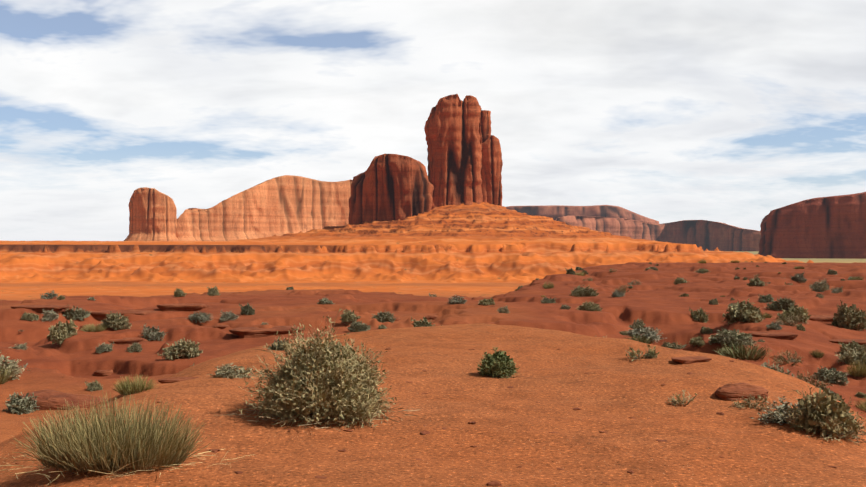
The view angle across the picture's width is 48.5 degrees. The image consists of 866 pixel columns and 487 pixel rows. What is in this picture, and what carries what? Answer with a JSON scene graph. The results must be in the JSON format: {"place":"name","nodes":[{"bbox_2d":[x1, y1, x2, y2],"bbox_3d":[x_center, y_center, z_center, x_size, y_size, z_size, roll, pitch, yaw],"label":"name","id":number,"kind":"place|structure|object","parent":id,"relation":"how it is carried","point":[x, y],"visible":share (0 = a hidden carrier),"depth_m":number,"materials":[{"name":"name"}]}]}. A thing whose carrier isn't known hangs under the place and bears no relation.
{"place":"outdoors","nodes":[
{"label":"outdoors","id":0,"kind":"place"},
{"bbox_2d":[0,202,865,486],"bbox_3d":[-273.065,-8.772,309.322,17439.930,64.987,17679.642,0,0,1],"label":"desert ground","id":1,"kind":"structure","parent":0,"point":[474,254],"depth_m":27.99,"materials":[{"name":"orange sand"}]},
{"bbox_2d":[0,365,14,383],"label":"yellow shrub","id":2,"kind":"object","parent":1,"relation":"on","point":[3,379],"visible":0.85,"depth_m":28.06,"materials":[{"name":"green plant"}]},
{"bbox_2d":[0,350,30,379],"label":"grey shrub","id":3,"kind":"object","parent":1,"relation":"on","point":[14,368],"visible":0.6,"depth_m":28.62,"materials":[{"name":"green plant"}]},
{"bbox_2d":[11,343,26,349],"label":"grey shrub","id":4,"kind":"object","parent":1,"relation":"on","point":[20,346],"visible":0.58,"depth_m":42.21,"materials":[{"name":"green plant"}]},
{"bbox_2d":[3,392,39,414],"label":"green shrub","id":5,"kind":"object","parent":1,"relation":"on","point":[17,403],"visible":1,"depth_m":23.98,"materials":[{"name":"green plant"}]},
{"bbox_2d":[20,312,38,320],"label":"olive shrub","id":6,"kind":"object","parent":1,"relation":"on","point":[28,316],"visible":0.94,"depth_m":52.00,"materials":[{"name":"green plant"}]},
{"bbox_2d":[10,305,78,311],"bbox_3d":[-21.831,3.643,54.117,3.600,0.338,1.865,0,0,11],"label":"rock slab","id":7,"kind":"object","parent":1,"relation":"on","point":[55,308],"visible":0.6,"depth_m":53.51,"materials":[{"name":"red stone"}]},
{"bbox_2d":[40,290,57,298],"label":"grey shrub","id":8,"kind":"object","parent":1,"relation":"on","point":[50,295],"visible":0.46,"depth_m":70.43,"materials":[{"name":"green plant"}]},
{"bbox_2d":[41,309,58,321],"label":"grey shrub","id":9,"kind":"object","parent":1,"relation":"on","point":[51,315],"visible":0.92,"depth_m":52.21,"materials":[{"name":"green plant"}]},
{"bbox_2d":[47,318,77,345],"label":"olive shrub","id":10,"kind":"object","parent":1,"relation":"on","point":[60,332],"visible":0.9,"depth_m":44.30,"materials":[{"name":"green plant"}]},
{"bbox_2d":[21,389,106,409],"bbox_3d":[-9.811,4.093,25.145,2.374,0.367,1.638,0,0,21],"label":"rock slab","id":11,"kind":"object","parent":1,"relation":"on","point":[47,399],"visible":0.56,"depth_m":24.76,"materials":[{"name":"red stone"}]},
{"bbox_2d":[62,304,90,320],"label":"olive shrub","id":12,"kind":"object","parent":1,"relation":"on","point":[79,314],"visible":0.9,"depth_m":53.82,"materials":[{"name":"green plant"}]},
{"bbox_2d":[79,322,107,331],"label":"grass tuft","id":13,"kind":"object","parent":1,"relation":"on","point":[92,328],"visible":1,"depth_m":45.93,"materials":[{"name":"green plant"}]},
{"bbox_2d":[84,379,102,390],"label":"green shrub","id":14,"kind":"object","parent":1,"relation":"on","point":[94,386],"visible":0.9,"depth_m":27.28,"materials":[{"name":"green plant"}]},
{"bbox_2d":[93,370,112,376],"bbox_3d":[-13.397,5.278,39.336,0.974,0.254,0.836,0,0,18],"label":"rock chunk","id":15,"kind":"object","parent":1,"relation":"on","point":[102,373],"visible":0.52,"depth_m":39.03,"materials":[{"name":"red stone"}]},
{"bbox_2d":[95,341,113,353],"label":"green shrub","id":16,"kind":"object","parent":1,"relation":"on","point":[103,347],"visible":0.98,"depth_m":41.46,"materials":[{"name":"green plant"}]},
{"bbox_2d":[99,312,131,330],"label":"olive shrub","id":17,"kind":"object","parent":1,"relation":"on","point":[114,322],"visible":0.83,"depth_m":46.56,"materials":[{"name":"green plant"}]},
{"bbox_2d":[91,310,156,320],"bbox_3d":[-17.833,4.154,55.778,4.245,0.528,2.102,0,0,7],"label":"rock slab","id":18,"kind":"object","parent":1,"relation":"on","point":[99,315],"visible":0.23,"depth_m":54.96,"materials":[{"name":"red stone"}]},
{"bbox_2d":[0,391,248,484],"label":"grass clump","id":19,"kind":"object","parent":1,"relation":"on","point":[81,446],"visible":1,"depth_m":7.23,"materials":[{"name":"green plant"}]},
{"bbox_2d":[107,337,148,344],"bbox_3d":[-14.402,4.488,44.013,2.765,0.322,1.155,0,0,-11],"label":"rock slab","id":20,"kind":"object","parent":1,"relation":"on","point":[128,340],"visible":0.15,"depth_m":43.67,"materials":[{"name":"red stone"}]},
{"bbox_2d":[127,342,141,352],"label":"olive shrub","id":21,"kind":"object","parent":1,"relation":"on","point":[135,347],"visible":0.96,"depth_m":41.51,"materials":[{"name":"green plant"}]},
{"bbox_2d":[111,374,159,394],"bbox_3d":[-3.416,1.599,10.994,0.544,0.236,0.502,0,0,1],"label":"grass tuft","id":22,"kind":"object","parent":1,"relation":"on","point":[130,388],"visible":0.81,"depth_m":10.91,"materials":[{"name":"green plant"}]},
{"bbox_2d":[124,187,178,240],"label":"butte","id":23,"kind":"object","parent":1,"relation":"on","point":[152,214],"depth_m":1174.22,"materials":[{"name":"stone"}]},
{"bbox_2d":[139,323,167,340],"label":"grey shrub","id":24,"kind":"object","parent":1,"relation":"on","point":[156,334],"visible":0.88,"depth_m":45.08,"materials":[{"name":"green plant"}]},
{"bbox_2d":[158,377,198,383],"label":"rock slab","id":25,"kind":"object","parent":1,"relation":"on","point":[169,380],"visible":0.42,"depth_m":11.95,"materials":[{"name":"red stone"}]},
{"bbox_2d":[173,288,186,296],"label":"green shrub","id":26,"kind":"object","parent":1,"relation":"on","point":[179,293],"visible":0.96,"depth_m":83.01,"materials":[{"name":"green plant"}]},
{"bbox_2d":[158,338,202,359],"bbox_3d":[-10.011,4.259,38.095,1.757,1.193,1.195,0,0,-8],"label":"olive shrub","id":27,"kind":"object","parent":1,"relation":"on","point":[182,349],"visible":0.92,"depth_m":37.82,"materials":[{"name":"green plant"}]},
{"bbox_2d":[157,303,211,310],"bbox_3d":[-14.867,3.864,57.701,3.298,0.497,1.453,0,0,3],"label":"rock slab","id":28,"kind":"object","parent":1,"relation":"on","point":[181,307],"visible":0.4,"depth_m":57.06,"materials":[{"name":"red stone"}]},
{"bbox_2d":[186,311,212,322],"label":"grey shrub","id":29,"kind":"object","parent":1,"relation":"on","point":[200,316],"visible":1,"depth_m":49.66,"materials":[{"name":"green plant"}]},
{"bbox_2d":[206,285,220,295],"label":"green shrub","id":30,"kind":"object","parent":1,"relation":"on","point":[213,291],"visible":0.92,"depth_m":86.17,"materials":[{"name":"green plant"}]},
{"bbox_2d":[214,325,229,328],"bbox_3d":[-10.412,4.137,47.680,0.909,0.199,0.647,0,0,-16],"label":"rock chunk","id":31,"kind":"object","parent":1,"relation":"on","point":[221,326],"visible":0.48,"depth_m":47.45,"materials":[{"name":"red stone"}]},
{"bbox_2d":[220,310,239,321],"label":"grey shrub","id":32,"kind":"object","parent":1,"relation":"on","point":[228,316],"visible":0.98,"depth_m":49.96,"materials":[{"name":"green plant"}]},
{"bbox_2d":[208,363,253,378],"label":"grey shrub","id":33,"kind":"object","parent":1,"relation":"on","point":[225,372],"visible":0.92,"depth_m":11.86,"materials":[{"name":"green plant"}]},
{"bbox_2d":[239,302,254,314],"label":"green shrub","id":34,"kind":"object","parent":1,"relation":"on","point":[246,309],"visible":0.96,"depth_m":52.86,"materials":[{"name":"green plant"}]},
{"bbox_2d":[175,175,352,240],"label":"mesa","id":35,"kind":"structure","parent":1,"relation":"on","point":[281,205],"depth_m":1311.41,"materials":[{"name":"stone"}]},
{"bbox_2d":[229,326,304,337],"bbox_3d":[-7.734,4.159,45.659,3.916,0.394,2.184,0,0,-22],"label":"rock slab","id":36,"kind":"object","parent":1,"relation":"on","point":[248,332],"visible":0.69,"depth_m":44.69,"materials":[{"name":"red stone"}]},
{"bbox_2d":[268,338,287,350],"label":"green shrub","id":37,"kind":"object","parent":1,"relation":"on","point":[278,347],"visible":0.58,"depth_m":15.09,"materials":[{"name":"green plant"}]},
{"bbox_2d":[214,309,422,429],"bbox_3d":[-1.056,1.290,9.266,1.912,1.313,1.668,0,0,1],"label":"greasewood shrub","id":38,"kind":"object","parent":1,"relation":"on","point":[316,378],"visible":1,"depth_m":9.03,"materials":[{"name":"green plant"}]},
{"bbox_2d":[317,297,333,303],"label":"olive shrub","id":39,"kind":"object","parent":1,"relation":"on","point":[324,301],"visible":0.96,"depth_m":61.52,"materials":[{"name":"green plant"}]},
{"bbox_2d":[340,309,360,324],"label":"green shrub","id":40,"kind":"object","parent":1,"relation":"on","point":[349,316],"visible":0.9,"depth_m":48.34,"materials":[{"name":"green plant"}]},
{"bbox_2d":[347,320,370,331],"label":"olive shrub","id":41,"kind":"object","parent":1,"relation":"on","point":[357,327],"visible":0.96,"depth_m":45.81,"materials":[{"name":"green plant"}]},
{"bbox_2d":[372,309,395,322],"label":"olive shrub","id":42,"kind":"object","parent":1,"relation":"on","point":[385,316],"visible":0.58,"depth_m":49.68,"materials":[{"name":"green plant"}]},
{"bbox_2d":[348,154,433,224],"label":"rock butte","id":43,"kind":"object","parent":1,"relation":"on","point":[389,187],"visible":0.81,"depth_m":866.58,"materials":[{"name":"red stone"}]},
{"bbox_2d":[411,317,435,326],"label":"green shrub","id":44,"kind":"object","parent":1,"relation":"on","point":[424,323],"visible":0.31,"depth_m":45.84,"materials":[{"name":"green plant"}]},
{"bbox_2d":[425,315,437,319],"bbox_3d":[-0.014,3.963,51.315,0.884,0.256,0.598,0,0,-17],"label":"rock chunk","id":45,"kind":"object","parent":1,"relation":"on","point":[431,317],"visible":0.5,"depth_m":51.07,"materials":[{"name":"red stone"}]},
{"bbox_2d":[424,94,482,208],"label":"spire","id":46,"kind":"structure","parent":1,"relation":"on","point":[454,148],"depth_m":882.71,"materials":[{"name":"red stone"}]},
{"bbox_2d":[445,295,466,303],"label":"grey shrub","id":47,"kind":"object","parent":1,"relation":"on","point":[456,300],"visible":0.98,"depth_m":57.68,"materials":[{"name":"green plant"}]},
{"bbox_2d":[479,110,490,202],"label":"rock pillar","id":48,"kind":"structure","parent":1,"relation":"on","point":[485,126],"depth_m":890.00,"materials":[{"name":"red stone"}]},
{"bbox_2d":[478,298,494,305],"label":"olive shrub","id":49,"kind":"object","parent":1,"relation":"on","point":[488,301],"visible":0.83,"depth_m":56.23,"materials":[{"name":"green plant"}]},
{"bbox_2d":[481,134,502,205],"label":"rock pillar","id":50,"kind":"structure","parent":1,"relation":"on","point":[492,162],"depth_m":889.46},
{"bbox_2d":[486,480,500,485],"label":"pebble","id":51,"kind":"object","parent":1,"relation":"on","point":[494,483],"visible":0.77,"depth_m":6.82,"materials":[{"name":"red stone"}]},
{"bbox_2d":[471,346,520,378],"bbox_3d":[0.846,1.589,12.363,0.708,0.519,0.677,0,0,1],"label":"shrub","id":52,"kind":"object","parent":1,"relation":"on","point":[499,364],"visible":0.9,"depth_m":12.26,"materials":[{"name":"green plant"}]},
{"bbox_2d":[497,305,509,313],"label":"grey shrub","id":53,"kind":"object","parent":1,"relation":"on","point":[505,310],"visible":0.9,"depth_m":51.55,"materials":[{"name":"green plant"}]},
{"bbox_2d":[542,281,553,288],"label":"yellow shrub","id":54,"kind":"object","parent":1,"relation":"on","point":[546,286],"visible":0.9,"depth_m":87.39,"materials":[{"name":"green plant"}]},
{"bbox_2d":[540,296,556,303],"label":"green shrub","id":55,"kind":"object","parent":1,"relation":"on","point":[547,300],"visible":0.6,"depth_m":61.46,"materials":[{"name":"green plant"}]},
{"bbox_2d":[566,268,574,274],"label":"green shrub","id":56,"kind":"object","parent":1,"relation":"on","point":[571,271],"visible":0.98,"depth_m":118.26,"materials":[{"name":"green plant"}]},
{"bbox_2d":[569,288,598,296],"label":"olive shrub","id":57,"kind":"object","parent":1,"relation":"on","point":[589,292],"visible":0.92,"depth_m":71.87,"materials":[{"name":"green plant"}]},
{"bbox_2d":[576,301,602,310],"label":"olive shrub","id":58,"kind":"object","parent":1,"relation":"on","point":[590,306],"visible":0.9,"depth_m":55.41,"materials":[{"name":"green plant"}]},
{"bbox_2d":[610,290,624,296],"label":"grey shrub","id":59,"kind":"object","parent":1,"relation":"on","point":[616,293],"visible":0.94,"depth_m":69.58,"materials":[{"name":"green plant"}]},
{"bbox_2d":[614,284,629,292],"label":"dry shrub","id":60,"kind":"object","parent":1,"relation":"on","point":[621,289],"visible":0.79,"depth_m":74.48,"materials":[{"name":"brown plant"}]},
{"bbox_2d":[627,279,641,284],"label":"dry shrub","id":61,"kind":"object","parent":1,"relation":"on","point":[635,281],"visible":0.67,"depth_m":102.80,"materials":[{"name":"brown plant"}]},
{"bbox_2d":[629,319,645,330],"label":"green shrub","id":62,"kind":"object","parent":1,"relation":"on","point":[638,323],"visible":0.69,"depth_m":52.70,"materials":[{"name":"green plant"}]},
{"bbox_2d":[624,334,652,343],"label":"shrub tuft","id":63,"kind":"object","parent":1,"relation":"on","point":[646,340],"visible":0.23,"depth_m":46.97,"materials":[{"name":"green plant"}]},
{"bbox_2d":[621,326,663,342],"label":"grey shrub","id":64,"kind":"object","parent":1,"relation":"on","point":[652,334],"visible":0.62,"depth_m":49.46,"materials":[{"name":"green plant"}]},
{"bbox_2d":[626,344,658,360],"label":"shrub","id":65,"kind":"object","parent":1,"relation":"on","point":[650,354],"visible":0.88,"depth_m":13.71,"materials":[{"name":"green plant"}]},
{"bbox_2d":[555,215,760,250],"bbox_3d":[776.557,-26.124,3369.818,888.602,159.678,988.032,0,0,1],"label":"mesa","id":66,"kind":"structure","parent":1,"relation":"on","point":[708,235],"depth_m":3111.05,"materials":[{"name":"stone"}]},
{"bbox_2d":[661,341,682,348],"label":"olive shrub","id":67,"kind":"object","parent":1,"relation":"on","point":[673,345],"visible":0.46,"depth_m":45.11,"materials":[{"name":"green plant"}]},
{"bbox_2d":[665,390,696,405],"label":"shrub","id":68,"kind":"object","parent":1,"relation":"on","point":[678,401],"visible":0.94,"depth_m":10.41,"materials":[{"name":"beige plant"}]},
{"bbox_2d":[674,277,688,284],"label":"olive shrub","id":69,"kind":"object","parent":1,"relation":"on","point":[680,280],"visible":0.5,"depth_m":107.03,"materials":[{"name":"green plant"}]},
{"bbox_2d":[671,356,711,363],"bbox_3d":[3.630,1.632,13.499,0.654,0.072,0.344,0,0,-21],"label":"rock slab","id":70,"kind":"object","parent":1,"relation":"on","point":[688,359],"visible":0.85,"depth_m":13.37,"materials":[{"name":"red stone"}]},
{"bbox_2d":[689,335,704,346],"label":"olive shrub","id":71,"kind":"object","parent":1,"relation":"on","point":[698,341],"visible":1,"depth_m":39.42,"materials":[{"name":"green plant"}]},
{"bbox_2d":[689,307,708,322],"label":"green shrub","id":72,"kind":"object","parent":1,"relation":"on","point":[700,315],"visible":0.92,"depth_m":54.20,"materials":[{"name":"green plant"}]},
{"bbox_2d":[700,327,712,333],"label":"olive shrub","id":73,"kind":"object","parent":1,"relation":"on","point":[705,330],"visible":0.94,"depth_m":50.17,"materials":[{"name":"green plant"}]},
{"bbox_2d":[708,298,718,304],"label":"olive shrub","id":74,"kind":"object","parent":1,"relation":"on","point":[713,301],"visible":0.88,"depth_m":61.83,"materials":[{"name":"green plant"}]},
{"bbox_2d":[708,327,756,345],"bbox_3d":[12.084,3.866,39.154,1.692,1.001,2.249,0,0,-15],"label":"olive shrub","id":75,"kind":"object","parent":1,"relation":"on","point":[743,335],"visible":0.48,"depth_m":38.66,"materials":[{"name":"green plant"}]},
{"bbox_2d":[716,332,749,346],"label":"dry shrub","id":76,"kind":"object","parent":1,"relation":"on","point":[731,338],"visible":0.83,"depth_m":38.09,"materials":[{"name":"green plant"}]},
{"bbox_2d":[715,383,767,400],"bbox_3d":[3.475,1.681,10.935,0.668,0.171,0.431,0,0,-16],"label":"boulder","id":77,"kind":"object","parent":1,"relation":"on","point":[730,392],"visible":0.79,"depth_m":10.76,"materials":[{"name":"red stone"}]},
{"bbox_2d":[722,298,765,324],"bbox_3d":[16.118,3.667,49.739,1.840,1.664,2.148,0,0,-30],"label":"olive shrub","id":78,"kind":"object","parent":1,"relation":"on","point":[738,312],"visible":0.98,"depth_m":49.53,"materials":[{"name":"green plant"}]},
{"bbox_2d":[715,341,775,359],"bbox_3d":[12.063,4.140,37.509,2.345,0.657,2.368,0,0,-26],"label":"grass tuft","id":79,"kind":"object","parent":1,"relation":"on","point":[741,349],"visible":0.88,"depth_m":37.10,"materials":[{"name":"green plant"}]},
{"bbox_2d":[729,393,775,410],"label":"dry shrub","id":80,"kind":"object","parent":1,"relation":"on","point":[748,404],"visible":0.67,"depth_m":10.40,"materials":[{"name":"brown plant"}]},
{"bbox_2d":[747,277,767,285],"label":"olive shrub","id":81,"kind":"object","parent":1,"relation":"on","point":[755,282],"visible":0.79,"depth_m":89.47,"materials":[{"name":"green plant"}]},
{"bbox_2d":[758,294,773,302],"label":"green shrub","id":82,"kind":"object","parent":1,"relation":"on","point":[769,297],"visible":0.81,"depth_m":65.00,"materials":[{"name":"green plant"}]},
{"bbox_2d":[749,332,797,339],"bbox_3d":[15.380,4.186,43.384,2.508,0.354,1.185,0,0,-6],"label":"rock slab","id":83,"kind":"object","parent":1,"relation":"on","point":[785,335],"visible":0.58,"depth_m":42.89,"materials":[{"name":"red stone"}]},
{"bbox_2d":[766,321,782,329],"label":"grey shrub","id":84,"kind":"object","parent":1,"relation":"on","point":[773,326],"visible":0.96,"depth_m":45.59,"materials":[{"name":"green plant"}]},
{"bbox_2d":[760,359,790,374],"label":"olive shrub","id":85,"kind":"object","parent":1,"relation":"on","point":[764,364],"visible":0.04,"depth_m":27.56,"materials":[{"name":"green plant"}]},
{"bbox_2d":[764,297,797,310],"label":"olive shrub","id":86,"kind":"object","parent":1,"relation":"on","point":[782,303],"visible":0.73,"depth_m":58.58,"materials":[{"name":"green plant"}]},
{"bbox_2d":[749,396,813,426],"bbox_3d":[3.478,1.670,9.397,0.702,0.296,0.602,0,0,5],"label":"grey shrub","id":87,"kind":"object","parent":1,"relation":"on","point":[776,416],"visible":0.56,"depth_m":9.35,"materials":[{"name":"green plant"}]},
{"bbox_2d":[771,349,802,366],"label":"dry shrub","id":88,"kind":"object","parent":1,"relation":"on","point":[788,357],"visible":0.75,"depth_m":37.01,"materials":[{"name":"brown plant"}]},
{"bbox_2d":[773,314,806,326],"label":"dry shrub","id":89,"kind":"object","parent":1,"relation":"on","point":[793,322],"visible":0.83,"depth_m":48.78,"materials":[{"name":"green plant"}]},
{"bbox_2d":[775,304,810,321],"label":"olive shrub","id":90,"kind":"object","parent":1,"relation":"on","point":[798,310],"visible":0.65,"depth_m":50.65,"materials":[{"name":"green plant"}]},
{"bbox_2d":[789,273,805,282],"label":"grey shrub","id":91,"kind":"object","parent":1,"relation":"on","point":[798,277],"visible":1,"depth_m":99.90,"materials":[{"name":"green plant"}]},
{"bbox_2d":[796,324,805,330],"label":"green shrub","id":92,"kind":"object","parent":1,"relation":"on","point":[800,327],"visible":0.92,"depth_m":46.59,"materials":[{"name":"green plant"}]},
{"bbox_2d":[758,192,865,258],"bbox_3d":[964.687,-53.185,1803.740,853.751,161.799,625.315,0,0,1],"label":"mesa","id":93,"kind":"structure","parent":1,"relation":"on","point":[828,227],"depth_m":1537.42,"materials":[{"name":"stone"}]},
{"bbox_2d":[792,370,833,391],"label":"dry shrub","id":94,"kind":"object","parent":1,"relation":"on","point":[812,381],"visible":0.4,"depth_m":31.01,"materials":[{"name":"brown plant"}]},
{"bbox_2d":[764,384,865,445],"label":"gully shrub","id":95,"kind":"object","parent":1,"relation":"on","point":[834,417],"visible":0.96,"depth_m":9.01,"materials":[{"name":"green plant"}]},
{"bbox_2d":[811,349,824,357],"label":"shrub tuft","id":96,"kind":"object","parent":1,"relation":"on","point":[817,354],"visible":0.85,"depth_m":39.77,"materials":[{"name":"green plant"}]},
{"bbox_2d":[809,279,831,291],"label":"grey shrub","id":97,"kind":"object","parent":1,"relation":"on","point":[822,286],"visible":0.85,"depth_m":82.36,"materials":[{"name":"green plant"}]},
{"bbox_2d":[807,315,835,322],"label":"rock slab","id":98,"kind":"object","parent":1,"relation":"on","point":[824,318],"visible":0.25,"depth_m":54.48,"materials":[{"name":"red stone"}]},
{"bbox_2d":[814,366,848,385],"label":"olive shrub","id":99,"kind":"object","parent":1,"relation":"on","point":[833,375],"visible":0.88,"depth_m":34.38,"materials":[{"name":"green plant"}]},
{"bbox_2d":[827,269,837,274],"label":"olive shrub","id":100,"kind":"object","parent":1,"relation":"on","point":[832,272],"visible":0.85,"depth_m":128.34,"materials":[{"name":"green plant"}]},
{"bbox_2d":[829,339,865,347],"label":"rock slab","id":101,"kind":"object","parent":1,"relation":"on","point":[847,341],"visible":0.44,"depth_m":44.44,"materials":[{"name":"red stone"}]},
{"bbox_2d":[831,300,865,330],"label":"olive shrub","id":102,"kind":"object","parent":1,"relation":"on","point":[846,317],"visible":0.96,"depth_m":52.80,"materials":[{"name":"green plant"}]},
{"bbox_2d":[835,346,865,364],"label":"grey shrub","id":103,"kind":"object","parent":1,"relation":"on","point":[852,354],"visible":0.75,"depth_m":38.74,"materials":[{"name":"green plant"}]},
{"bbox_2d":[838,341,865,353],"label":"green shrub","id":104,"kind":"object","parent":1,"relation":"on","point":[843,346],"visible":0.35,"depth_m":41.32,"materials":[{"name":"green plant"}]},
{"bbox_2d":[845,360,865,376],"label":"grass tuft","id":105,"kind":"object","parent":1,"relation":"on","point":[857,371],"visible":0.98,"depth_m":35.97,"materials":[{"name":"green plant"}]},
{"bbox_2d":[854,396,865,410],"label":"yellow shrub","id":106,"kind":"object","parent":1,"relation":"on","point":[861,406],"visible":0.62,"depth_m":29.71,"materials":[{"name":"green plant"}]},
{"bbox_2d":[855,391,865,397],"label":"olive shrub","id":107,"kind":"object","parent":1,"relation":"on","point":[861,395],"visible":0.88,"depth_m":32.37,"materials":[{"name":"green plant"}]},
{"bbox_2d":[0,0,865,240],"label":"sky","id":108,"kind":"structure","parent":0,"point":[730,112],"materials":[{"name":"white"}]},
{"bbox_2d":[506,205,658,223],"bbox_3d":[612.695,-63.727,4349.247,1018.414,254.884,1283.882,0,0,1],"label":"mesa","id":109,"kind":"structure","parent":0,"point":[554,212],"depth_m":3843.88,"materials":[{"name":"stone"}]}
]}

